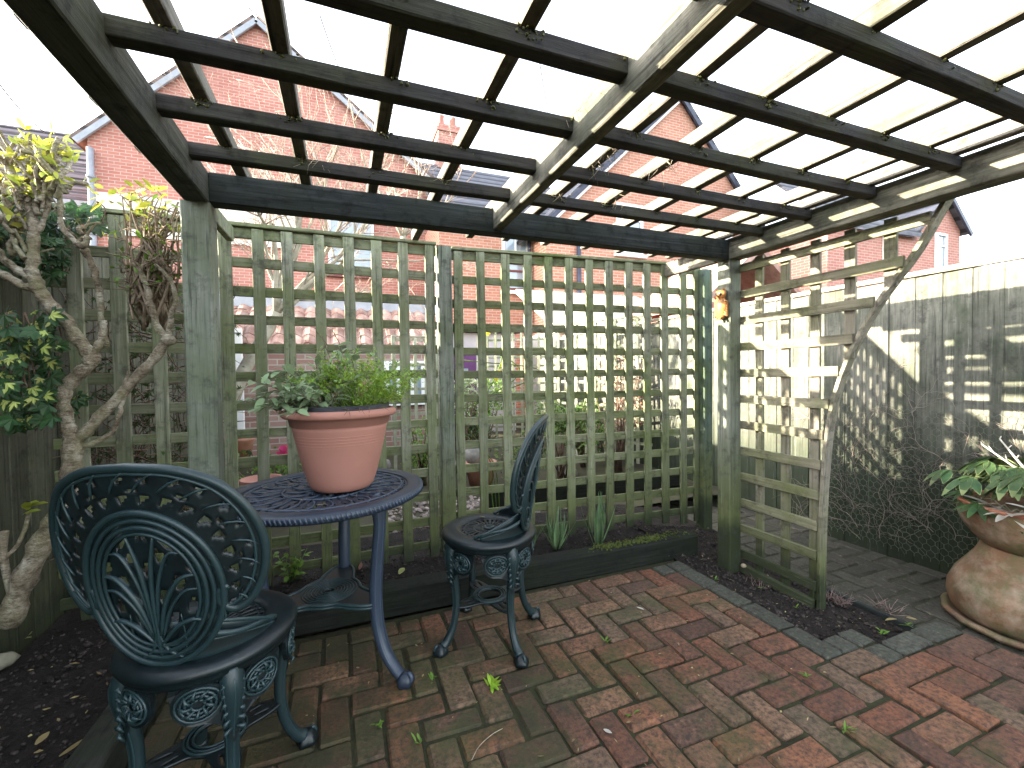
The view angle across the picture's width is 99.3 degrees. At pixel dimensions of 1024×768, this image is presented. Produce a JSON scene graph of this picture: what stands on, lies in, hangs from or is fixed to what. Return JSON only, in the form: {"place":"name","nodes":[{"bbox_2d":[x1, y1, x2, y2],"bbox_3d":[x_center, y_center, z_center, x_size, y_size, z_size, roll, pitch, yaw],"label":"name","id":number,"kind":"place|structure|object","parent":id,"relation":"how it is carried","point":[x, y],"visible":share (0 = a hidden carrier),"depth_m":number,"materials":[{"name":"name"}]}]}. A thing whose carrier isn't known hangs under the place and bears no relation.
{"place":"outdoors","nodes":[
{"label":"outdoors","id":0,"kind":"place"},
{"bbox_2d":[0,84,45,132],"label":"overhead cable","id":1,"kind":"object","parent":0,"point":[20,109],"visible":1,"depth_m":4.83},
{"bbox_2d":[319,15,337,65],"bbox_3d":[-2.592,-4.819,6.408,0.014,0.437,2.034,-1,1,-11],"label":"overhead cable","id":2,"kind":"object","parent":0,"point":[328,39],"visible":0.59,"depth_m":5.84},
{"bbox_2d":[233,296,435,456],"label":"garden shed","id":3,"kind":"structure","parent":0,"point":[307,334],"depth_m":6.27,"materials":[{"name":"brick"}]},
{"bbox_2d":[234,328,244,428],"bbox_3d":[-3.691,0.137,5.371,0.650,1.655,0.080,-1,2,-21],"label":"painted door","id":4,"kind":"structure","parent":3,"relation":"in","point":[239,358],"depth_m":5.44,"materials":[{"name":"white paint"}]},
{"bbox_2d":[384,361,424,405],"bbox_3d":[-1.571,-0.015,6.396,0.600,0.650,0.090,-1,2,-21],"label":"window","id":5,"kind":"structure","parent":3,"relation":"in","point":[386,364],"depth_m":6.41,"materials":[{"name":"white glass"}]},
{"bbox_2d":[143,423,717,570],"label":"neighbour garden ground","id":6,"kind":"structure","parent":0,"point":[600,467],"depth_m":4.90,"materials":[{"name":"brown soil"}]},
{"bbox_2d":[0,200,247,653],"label":"board fence","id":7,"kind":"object","parent":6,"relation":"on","point":[29,466],"depth_m":2.02,"materials":[{"name":"wood"}]},
{"bbox_2d":[0,305,92,436],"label":"variegated ivy","id":8,"kind":"object","parent":7,"relation":"attached to","point":[39,338],"visible":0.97,"depth_m":1.55,"materials":[{"name":"green plant"}]},
{"bbox_2d":[224,438,255,456],"bbox_3d":[-2.291,0.540,3.627,0.276,0.206,0.276,-1,2,-21],"label":"clay pot","id":9,"kind":"object","parent":6,"relation":"on","point":[245,444],"visible":0.23,"depth_m":3.57,"materials":[{"name":"orange ceramic"}]},
{"bbox_2d":[239,445,286,485],"bbox_3d":[-1.756,0.676,3.096,0.324,0.477,0.287,-1,2,-21],"label":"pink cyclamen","id":10,"kind":"object","parent":6,"relation":"on","point":[254,478],"visible":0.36,"depth_m":3.15,"materials":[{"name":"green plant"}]},
{"bbox_2d":[238,446,303,508],"bbox_3d":[-1.967,0.802,3.533,0.712,0.644,0.423,-2,2,-31],"label":"shrub","id":11,"kind":"object","parent":6,"relation":"on","point":[284,469],"visible":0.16,"depth_m":3.51,"materials":[{"name":"green plant"}]},
{"bbox_2d":[136,0,529,426],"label":"bare tree","id":12,"kind":"object","parent":6,"relation":"on","point":[248,360],"visible":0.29,"depth_m":5.07,"materials":[{"name":"brown plant"}]},
{"bbox_2d":[387,459,390,468],"bbox_3d":[-1.264,0.781,4.141,0.228,0.142,0.181,-1,2,-21],"label":"boulder","id":13,"kind":"object","parent":6,"relation":"on","point":[388,464],"visible":0.06,"depth_m":4.14,"materials":[{"name":"stone"}]},
{"bbox_2d":[391,335,438,469],"bbox_3d":[-1.089,0.236,5.376,0.752,1.659,0.050,-1,2,-21],"label":"trellis panel","id":14,"kind":"object","parent":6,"relation":"on","point":[416,413],"visible":0.2,"depth_m":5.32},
{"bbox_2d":[321,101,509,238],"bbox_3d":[-1.853,-3.730,9.515,4.295,4.538,1.769,-1,2,-21],"label":"bare tree","id":15,"kind":"object","parent":6,"relation":"on","point":[404,234],"visible":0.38,"depth_m":9.32,"materials":[{"name":"brown plant"}]},
{"bbox_2d":[400,417,438,485],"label":"fern clump","id":16,"kind":"object","parent":6,"relation":"on","point":[418,464],"visible":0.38,"depth_m":4.58,"materials":[{"name":"green plant"}]},
{"bbox_2d":[454,378,478,440],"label":"cream leaved shrub","id":17,"kind":"object","parent":6,"relation":"on","point":[468,390],"visible":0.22,"depth_m":5.00,"materials":[{"name":"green plant"}]},
{"bbox_2d":[455,410,495,451],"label":"dark shrub","id":18,"kind":"object","parent":6,"relation":"on","point":[474,432],"visible":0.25,"depth_m":5.15,"materials":[{"name":"green plant"}]},
{"bbox_2d":[466,458,496,486],"bbox_3d":[-0.319,0.902,4.401,0.339,0.242,0.339,-1,2,-21],"label":"clay pot","id":19,"kind":"object","parent":6,"relation":"on","point":[474,479],"visible":0.19,"depth_m":4.30,"materials":[{"name":"brown ceramic"}]},
{"bbox_2d":[465,448,479,463],"bbox_3d":[-0.413,0.763,4.584,0.258,0.199,0.317,-1,2,-21],"label":"boulder","id":20,"kind":"object","parent":19,"relation":"on","point":[471,456],"visible":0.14,"depth_m":4.45,"materials":[{"name":"stone"}]},
{"bbox_2d":[454,366,514,438],"bbox_3d":[-0.437,0.386,5.854,0.842,1.311,0.776,-1,2,-21],"label":"bushy shrub","id":21,"kind":"object","parent":6,"relation":"on","point":[496,404],"visible":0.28,"depth_m":5.88,"materials":[{"name":"green plant"}]},
{"bbox_2d":[453,332,518,432],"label":"outbuilding","id":22,"kind":"structure","parent":6,"relation":"on","point":[470,339],"depth_m":8.63,"materials":[{"name":"white paint"}]},
{"bbox_2d":[454,355,476,429],"bbox_3d":[-0.936,0.148,8.502,0.500,1.500,0.070,-1,2,-21],"label":"door","id":23,"kind":"structure","parent":22,"relation":"in","point":[468,366],"depth_m":8.52,"materials":[{"name":"purple paint"}]},
{"bbox_2d":[477,332,560,437],"bbox_3d":[0.117,-0.009,7.504,1.435,1.908,0.050,-1,1,8],"label":"trellis panel","id":24,"kind":"object","parent":6,"relation":"on","point":[522,408],"visible":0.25,"depth_m":7.49,"materials":[{"name":"wood"}]},
{"bbox_2d":[494,435,545,477],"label":"bushy shrub","id":25,"kind":"object","parent":6,"relation":"on","point":[514,450],"visible":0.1,"depth_m":4.46,"materials":[{"name":"green plant"}]},
{"bbox_2d":[388,488,660,532],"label":"pebbles","id":26,"kind":"object","parent":6,"relation":"on","point":[421,508],"visible":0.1,"depth_m":3.74,"materials":[{"name":"grey gravel"}]},
{"bbox_2d":[519,399,605,478],"bbox_3d":[0.572,0.581,4.780,0.889,0.951,0.716,-1,2,-21],"label":"bushy shrub","id":27,"kind":"object","parent":6,"relation":"on","point":[562,426],"visible":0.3,"depth_m":4.71,"materials":[{"name":"green plant"}]},
{"bbox_2d":[556,398,605,466],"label":"bushy shrub","id":28,"kind":"object","parent":6,"relation":"on","point":[580,447],"visible":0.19,"depth_m":5.39,"materials":[{"name":"green plant"}]},
{"bbox_2d":[489,467,679,507],"bbox_3d":[0.742,0.967,4.091,2.101,0.166,0.128,-1,2,-20],"label":"raised bed edge","id":29,"kind":"object","parent":6,"relation":"on","point":[581,492],"visible":0.25,"depth_m":4.01,"materials":[{"name":"black wood"}]},
{"bbox_2d":[553,314,652,463],"bbox_3d":[1.093,0.073,5.686,1.547,1.808,0.050,1,2,44],"label":"trellis panel","id":30,"kind":"object","parent":6,"relation":"on","point":[636,344],"visible":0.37,"depth_m":5.59,"materials":[{"name":"wood"}]},
{"bbox_2d":[596,355,642,471],"bbox_3d":[1.260,0.309,5.110,0.492,1.455,0.686,-1,2,-21],"label":"russet shrub","id":31,"kind":"object","parent":6,"relation":"on","point":[618,463],"visible":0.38,"depth_m":5.08,"materials":[{"name":"brown plant"}]},
{"bbox_2d":[516,100,765,335],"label":"brick house","id":32,"kind":"structure","parent":6,"relation":"on","point":[679,120],"depth_m":11.98,"materials":[{"name":"brick"}]},
{"bbox_2d":[614,202,646,258],"bbox_3d":[3.217,-4.173,11.846,1.010,1.445,0.145,-1,2,-21],"label":"window","id":33,"kind":"structure","parent":32,"relation":"in","point":[639,224],"depth_m":11.85,"materials":[{"name":"white paint"}]},
{"bbox_2d":[769,183,973,296],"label":"brick house","id":34,"kind":"structure","parent":6,"relation":"on","point":[942,249],"depth_m":12.29,"materials":[{"name":"red brick"},{"name":"roof slate"},{"name":"window glass"}]},
{"bbox_2d":[882,236,883,259],"bbox_3d":[10.366,-3.596,11.983,0.450,0.900,0.090,-1,2,-21],"label":"window","id":35,"kind":"structure","parent":34,"relation":"in","point":[882,236],"depth_m":11.90,"materials":[{"name":"white paint"}]},
{"bbox_2d":[934,232,947,267],"bbox_3d":[12.693,-3.875,12.882,0.550,1.150,0.090,-1,2,-21],"label":"window","id":36,"kind":"structure","parent":34,"relation":"in","point":[941,239],"depth_m":12.88,"materials":[{"name":"white paint"}]},
{"bbox_2d":[0,504,905,767],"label":"flower bed soil","id":37,"kind":"structure","parent":0,"point":[26,704],"depth_m":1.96,"materials":[{"name":"black soil"}]},
{"bbox_2d":[0,651,20,670],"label":"pale stone","id":38,"kind":"object","parent":37,"relation":"on","point":[9,658],"visible":1,"depth_m":1.73,"materials":[{"name":"beige stone"}]},
{"bbox_2d":[35,732,48,744],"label":"fallen leaf","id":39,"kind":"object","parent":37,"relation":"on","point":[42,737],"visible":1,"depth_m":1.37,"materials":[{"name":"beige plant"}]},
{"bbox_2d":[59,740,80,756],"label":"fallen leaf","id":40,"kind":"object","parent":37,"relation":"on","point":[71,747],"visible":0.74,"depth_m":1.33,"materials":[{"name":"beige plant"}]},
{"bbox_2d":[0,116,177,629],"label":"gnarled tree","id":41,"kind":"object","parent":37,"relation":"on","point":[43,173],"visible":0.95,"depth_m":1.61,"materials":[{"name":"brown plant"}]},
{"bbox_2d":[86,178,182,331],"bbox_3d":[-1.543,-0.532,1.810,0.489,0.691,0.382,-1,2,-21],"label":"pollarded shrub","id":42,"kind":"object","parent":41,"relation":"attached to","point":[149,255],"visible":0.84,"depth_m":1.78,"materials":[{"name":"brown plant"}]},
{"bbox_2d":[62,692,167,767],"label":"railway sleeper","id":43,"kind":"object","parent":37,"relation":"on","point":[99,746],"visible":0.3,"depth_m":1.30,"materials":[{"name":"grey wood"}]},
{"bbox_2d":[48,203,187,620],"bbox_3d":[-1.836,0.149,2.155,0.670,1.980,0.050,-1,2,-21],"label":"trellis panel","id":44,"kind":"object","parent":37,"relation":"on","point":[117,315],"visible":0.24,"depth_m":2.11,"materials":[{"name":"green wood"}]},
{"bbox_2d":[0,172,109,287],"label":"dark ivy","id":45,"kind":"object","parent":44,"relation":"attached to","point":[52,234],"visible":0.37,"depth_m":1.86,"materials":[{"name":"green plant"}]},
{"bbox_2d":[35,283,255,578],"bbox_3d":[-2.030,0.264,2.502,1.019,1.964,0.965,-1,2,-21],"label":"tangled hedge","id":46,"kind":"object","parent":37,"relation":"on","point":[109,451],"visible":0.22,"depth_m":2.43,"materials":[{"name":"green plant"}]},
{"bbox_2d":[273,549,312,582],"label":"nettle plant","id":47,"kind":"object","parent":37,"relation":"on","point":[295,563],"visible":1,"depth_m":2.38,"materials":[{"name":"green plant"}]},
{"bbox_2d":[217,221,440,587],"bbox_3d":[-0.990,0.125,2.504,1.144,1.973,0.050,-1,2,-22],"label":"trellis panel","id":48,"kind":"object","parent":37,"relation":"on","point":[259,292],"visible":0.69,"depth_m":2.46,"materials":[{"name":"green wood"}]},
{"bbox_2d":[398,568,404,573],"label":"fallen leaf","id":49,"kind":"object","parent":37,"relation":"on","point":[401,570],"visible":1,"depth_m":2.42,"materials":[{"name":"plant"}]},
{"bbox_2d":[0,556,860,767],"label":"leaf litter","id":50,"kind":"object","parent":37,"relation":"on","point":[40,750],"visible":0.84,"depth_m":1.62,"materials":[{"name":"brown plant"}]},
{"bbox_2d":[435,245,455,553],"bbox_3d":[-0.422,0.186,2.777,0.095,2.100,0.094,-1,2,-21],"label":"fence post","id":51,"kind":"object","parent":37,"relation":"on","point":[445,383],"visible":0.81,"depth_m":2.73,"materials":[{"name":"green wood"}]},
{"bbox_2d":[464,332,537,507],"bbox_3d":[-0.079,0.330,3.218,0.701,1.481,0.068,-1,2,-21],"label":"winter jasmine","id":52,"kind":"object","parent":37,"relation":"on","point":[500,363],"visible":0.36,"depth_m":3.18,"materials":[{"name":"green plant"}]},
{"bbox_2d":[533,525,544,545],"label":"daffodil clump","id":53,"kind":"object","parent":37,"relation":"on","point":[535,539],"visible":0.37,"depth_m":2.84,"materials":[{"name":"green plant"}]},
{"bbox_2d":[542,506,574,549],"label":"daffodil clump","id":54,"kind":"object","parent":37,"relation":"on","point":[557,538],"visible":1,"depth_m":2.77,"materials":[{"name":"green plant"}]},
{"bbox_2d":[451,246,700,538],"bbox_3d":[0.535,0.095,3.074,1.903,1.975,0.050,-1,2,-17],"label":"trellis panel","id":55,"kind":"object","parent":37,"relation":"on","point":[528,351],"visible":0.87,"depth_m":3.04,"materials":[{"name":"green wood"}]},
{"bbox_2d":[581,493,615,544],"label":"daffodil clump","id":56,"kind":"object","parent":37,"relation":"on","point":[599,524],"visible":0.96,"depth_m":2.85,"materials":[{"name":"green plant"}]},
{"bbox_2d":[696,269,712,529],"bbox_3d":[1.473,0.166,3.333,0.090,2.060,0.089,-1,2,-21],"label":"fence post","id":57,"kind":"object","parent":37,"relation":"on","point":[704,522],"visible":0.86,"depth_m":3.30,"materials":[{"name":"green wood"}]},
{"bbox_2d":[740,199,953,609],"bbox_3d":[1.630,0.221,2.270,0.070,2.004,0.989,-1,2,-21],"label":"arched trellis","id":58,"kind":"object","parent":37,"relation":"on","point":[894,267],"visible":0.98,"depth_m":2.33,"materials":[{"name":"green wood"}]},
{"bbox_2d":[875,627,888,633],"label":"weed","id":59,"kind":"object","parent":37,"relation":"on","point":[881,631],"visible":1,"depth_m":1.98,"materials":[{"name":"green plant"}]},
{"bbox_2d":[293,560,676,639],"bbox_3d":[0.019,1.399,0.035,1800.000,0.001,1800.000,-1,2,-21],"label":"ground","id":60,"kind":"structure","parent":0,"point":[329,631],"depth_m":2.44,"materials":[{"name":"black soil"}]},
{"bbox_2d":[0,124,89,244],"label":"tiled house","id":61,"kind":"structure","parent":60,"relation":"on","point":[78,194],"depth_m":11.45,"materials":[{"name":"tile"}]},
{"bbox_2d":[69,14,433,344],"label":"brick house","id":62,"kind":"structure","parent":60,"relation":"on","point":[115,158],"depth_m":11.14,"materials":[{"name":"red brick"}]},
{"bbox_2d":[326,220,373,278],"bbox_3d":[-4.460,-3.799,12.090,1.360,1.695,0.145,-1,2,-21],"label":"window","id":63,"kind":"structure","parent":62,"relation":"in","point":[362,255],"depth_m":12.15,"materials":[{"name":"white glass"}]},
{"bbox_2d":[420,114,550,414],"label":"brick wing","id":64,"kind":"structure","parent":60,"relation":"on","point":[493,293],"depth_m":11.68,"materials":[{"name":"red brick"}]},
{"bbox_2d":[500,264,522,294],"bbox_3d":[0.076,-2.861,11.725,0.810,0.875,0.145,-1,2,-21],"label":"window","id":65,"kind":"structure","parent":64,"relation":"in","point":[516,270],"depth_m":11.76,"materials":[{"name":"white glass"}]},
{"bbox_2d":[501,239,527,251],"bbox_3d":[0.086,-3.799,11.739,0.780,0.800,0.090,-1,2,-21],"label":"window","id":66,"kind":"structure","parent":64,"relation":"in","point":[511,244],"depth_m":11.72,"materials":[{"name":"white glass"}]},
{"bbox_2d":[3,0,1023,600],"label":"pergola","id":67,"kind":"object","parent":60,"relation":"on","point":[87,44],"visible":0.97,"depth_m":1.45,"materials":[{"name":"grey wood"}]},
{"bbox_2d":[283,41,689,207],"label":"dead creeper wisps","id":68,"kind":"object","parent":67,"relation":"on","point":[578,161],"visible":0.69,"depth_m":1.61,"materials":[{"name":"brown plant"}]},
{"bbox_2d":[149,0,1003,225],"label":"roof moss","id":69,"kind":"object","parent":67,"relation":"on","point":[701,78],"visible":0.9,"depth_m":1.28,"materials":[{"name":"green plant"}]},
{"bbox_2d":[714,287,728,320],"bbox_3d":[1.297,-0.497,2.707,0.062,0.203,0.099,-1,2,-21],"label":"ceramic owl","id":70,"kind":"object","parent":67,"relation":"attached to","point":[721,307],"visible":1,"depth_m":2.68,"materials":[{"name":"ceramic"}]},
{"bbox_2d":[540,252,1023,573],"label":"board fence","id":71,"kind":"object","parent":60,"relation":"on","point":[957,330],"visible":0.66,"depth_m":2.94,"materials":[{"name":"wood"}]},
{"bbox_2d":[749,362,1023,554],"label":"dead creeper","id":72,"kind":"object","parent":71,"relation":"attached to","point":[892,495],"visible":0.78,"depth_m":2.91,"materials":[{"name":"brown plant"}]},
{"bbox_2d":[826,587,916,631],"bbox_3d":[1.168,1.230,4.320,0.033,0.134,4.840,-1,2,-21],"label":"edging board","id":73,"kind":"object","parent":60,"relation":"on","point":[874,611],"visible":0.02,"depth_m":2.32,"materials":[{"name":"wood"}]},
{"bbox_2d":[0,0,1023,265],"label":"sky","id":74,"kind":"structure","parent":0,"point":[30,75],"materials":[{"name":"white"}]},
{"bbox_2d":[539,64,548,112],"bbox_3d":[0.517,-4.882,7.078,0.014,0.410,3.489,-1,1,9],"label":"overhead cable","id":75,"kind":"object","parent":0,"point":[543,87],"visible":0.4,"depth_m":7.05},
{"bbox_2d":[126,560,1023,767],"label":"patio","id":76,"kind":"structure","parent":0,"point":[749,744],"depth_m":1.60,"materials":[{"name":"brick"}]},
{"bbox_2d":[48,463,318,767],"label":"bistro chair","id":77,"kind":"object","parent":76,"relation":"on","point":[220,649],"visible":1,"depth_m":1.04,"materials":[{"name":"blue metal"}]},
{"bbox_2d":[220,468,422,689],"bbox_3d":[-0.769,0.795,1.820,0.789,0.739,0.793,-1,2,-21],"label":"garden table","id":78,"kind":"object","parent":76,"relation":"on","point":[341,582],"visible":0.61,"depth_m":1.70,"materials":[{"name":"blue metal"}]},
{"bbox_2d":[244,479,385,504],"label":"table litter","id":79,"kind":"object","parent":78,"relation":"on","point":[319,502],"visible":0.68,"depth_m":1.68,"materials":[{"name":"brown plant"}]},
{"bbox_2d":[280,401,395,492],"bbox_3d":[-0.703,0.252,1.794,0.440,0.343,0.446,-1,2,-21],"label":"plant pot","id":80,"kind":"object","parent":78,"relation":"on","point":[339,449],"visible":0.94,"depth_m":1.66,"materials":[{"name":"ceramic"}]},
{"bbox_2d":[234,341,381,416],"bbox_3d":[-0.833,-0.016,1.746,0.514,0.318,0.544,0,2,19],"label":"sage plant","id":81,"kind":"object","parent":80,"relation":"in","point":[306,396],"visible":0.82,"depth_m":1.69,"materials":[{"name":"green plant"}]},
{"bbox_2d":[315,327,361,406],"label":"rosemary sprigs","id":82,"kind":"object","parent":80,"relation":"in","point":[334,364],"visible":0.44,"depth_m":1.83,"materials":[{"name":"green plant"}]},
{"bbox_2d":[288,345,425,406],"bbox_3d":[-0.588,-0.028,1.848,0.489,0.268,0.531,0,1,11],"label":"parsley plant","id":83,"kind":"object","parent":80,"relation":"in","point":[373,389],"visible":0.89,"depth_m":1.77,"materials":[{"name":"green plant"}]},
{"bbox_2d":[370,719,383,727],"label":"weed","id":84,"kind":"object","parent":76,"relation":"on","point":[379,724],"visible":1,"depth_m":1.48,"materials":[{"name":"green plant"}]},
{"bbox_2d":[411,733,421,743],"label":"weed","id":85,"kind":"object","parent":76,"relation":"on","point":[419,738],"visible":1,"depth_m":1.42,"materials":[{"name":"green plant"}]},
{"bbox_2d":[428,672,436,682],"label":"weed","id":86,"kind":"object","parent":76,"relation":"on","point":[431,676],"visible":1,"depth_m":1.71,"materials":[{"name":"green plant"}]},
{"bbox_2d":[472,728,502,758],"bbox_3d":[-0.084,1.161,1.411,0.018,0.005,0.150,0,2,38],"label":"dry straw","id":87,"kind":"object","parent":76,"relation":"on","point":[483,741],"visible":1,"depth_m":1.41,"materials":[{"name":"beige plant"}]},
{"bbox_2d":[432,414,548,668],"bbox_3d":[-0.076,0.644,1.981,0.492,1.014,0.514,0,1,12],"label":"bistro chair","id":88,"kind":"object","parent":76,"relation":"on","point":[500,541],"visible":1,"depth_m":1.84,"materials":[{"name":"blue metal"}]},
{"bbox_2d":[484,673,500,693],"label":"patio weed","id":89,"kind":"object","parent":76,"relation":"on","point":[493,682],"visible":1,"depth_m":1.68,"materials":[{"name":"green plant"}]},
{"bbox_2d":[294,529,697,636],"bbox_3d":[-0.168,1.092,2.398,2.936,0.158,0.116,-1,2,-21],"label":"railway sleeper","id":90,"kind":"object","parent":76,"relation":"on","point":[413,594],"visible":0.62,"depth_m":2.44,"materials":[{"name":"black wood"}]},
{"bbox_2d":[588,527,708,551],"bbox_3d":[0.889,0.991,2.810,0.967,0.007,0.152,-1,2,-21],"label":"moss patch","id":91,"kind":"object","parent":90,"relation":"on","point":[626,541],"visible":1,"depth_m":2.75,"materials":[{"name":"green plant"}]},
{"bbox_2d":[842,720,856,732],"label":"weed","id":92,"kind":"object","parent":76,"relation":"on","point":[845,727],"visible":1,"depth_m":1.44,"materials":[{"name":"green plant"}]},
{"bbox_2d":[516,289,642,423],"bbox_3d":[2.012,-0.620,9.568,3.300,3.100,2.000,-1,2,-21],"label":"lean to roof","id":93,"kind":"object","parent":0,"point":[558,297],"visible":0.21,"depth_m":9.44,"materials":[{"name":"white plastic"}]},
{"bbox_2d":[633,252,800,322],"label":"tiled roof shed","id":94,"kind":"structure","parent":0,"point":[772,273],"depth_m":7.03,"materials":[{"name":"brick"}]},
{"bbox_2d":[652,561,962,662],"bbox_3d":[1.341,1.152,2.164,1.365,0.056,0.611,0,2,36],"label":"patio border","id":95,"kind":"object","parent":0,"point":[912,641],"visible":0.77,"depth_m":1.96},
{"bbox_2d":[653,497,1023,656],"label":"path","id":96,"kind":"structure","parent":0,"point":[885,587],"depth_m":2.73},
{"bbox_2d":[863,589,908,615],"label":"dead twig clump","id":97,"kind":"object","parent":96,"relation":"on","point":[879,604],"visible":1,"depth_m":2.32,"materials":[{"name":"plant"}]},
{"bbox_2d":[940,540,1023,650],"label":"terracotta pot","id":98,"kind":"object","parent":96,"relation":"on","point":[984,593],"visible":0.88,"depth_m":2.10,"materials":[{"name":"brown ceramic"}]},
{"bbox_2d":[956,491,1023,556],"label":"terracotta pot","id":99,"kind":"object","parent":98,"relation":"on","point":[1005,535],"visible":0.6,"depth_m":2.10,"materials":[{"name":"brown ceramic"}]},
{"bbox_2d":[923,429,1023,500],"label":"fatsia plant","id":100,"kind":"object","parent":99,"relation":"in","point":[996,477],"visible":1,"depth_m":2.13,"materials":[{"name":"green plant"}]},
{"bbox_2d":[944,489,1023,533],"bbox_3d":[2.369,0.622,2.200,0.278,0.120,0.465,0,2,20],"label":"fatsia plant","id":101,"kind":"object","parent":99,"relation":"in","point":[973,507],"visible":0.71,"depth_m":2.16,"materials":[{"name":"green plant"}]},
{"bbox_2d":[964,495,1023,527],"bbox_3d":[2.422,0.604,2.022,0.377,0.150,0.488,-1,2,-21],"label":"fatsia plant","id":102,"kind":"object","parent":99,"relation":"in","point":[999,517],"visible":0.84,"depth_m":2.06,"materials":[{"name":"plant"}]},
{"bbox_2d":[826,586,853,607],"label":"dead twig clump","id":103,"kind":"object","parent":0,"point":[835,600],"visible":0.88,"depth_m":2.39,"materials":[{"name":"plant"}]},
{"bbox_2d":[837,64,862,170],"bbox_3d":[8.232,-6.529,10.579,0.014,0.546,6.656,0,2,32],"label":"overhead cable","id":104,"kind":"object","parent":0,"point":[852,110],"visible":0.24,"depth_m":10.38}
]}

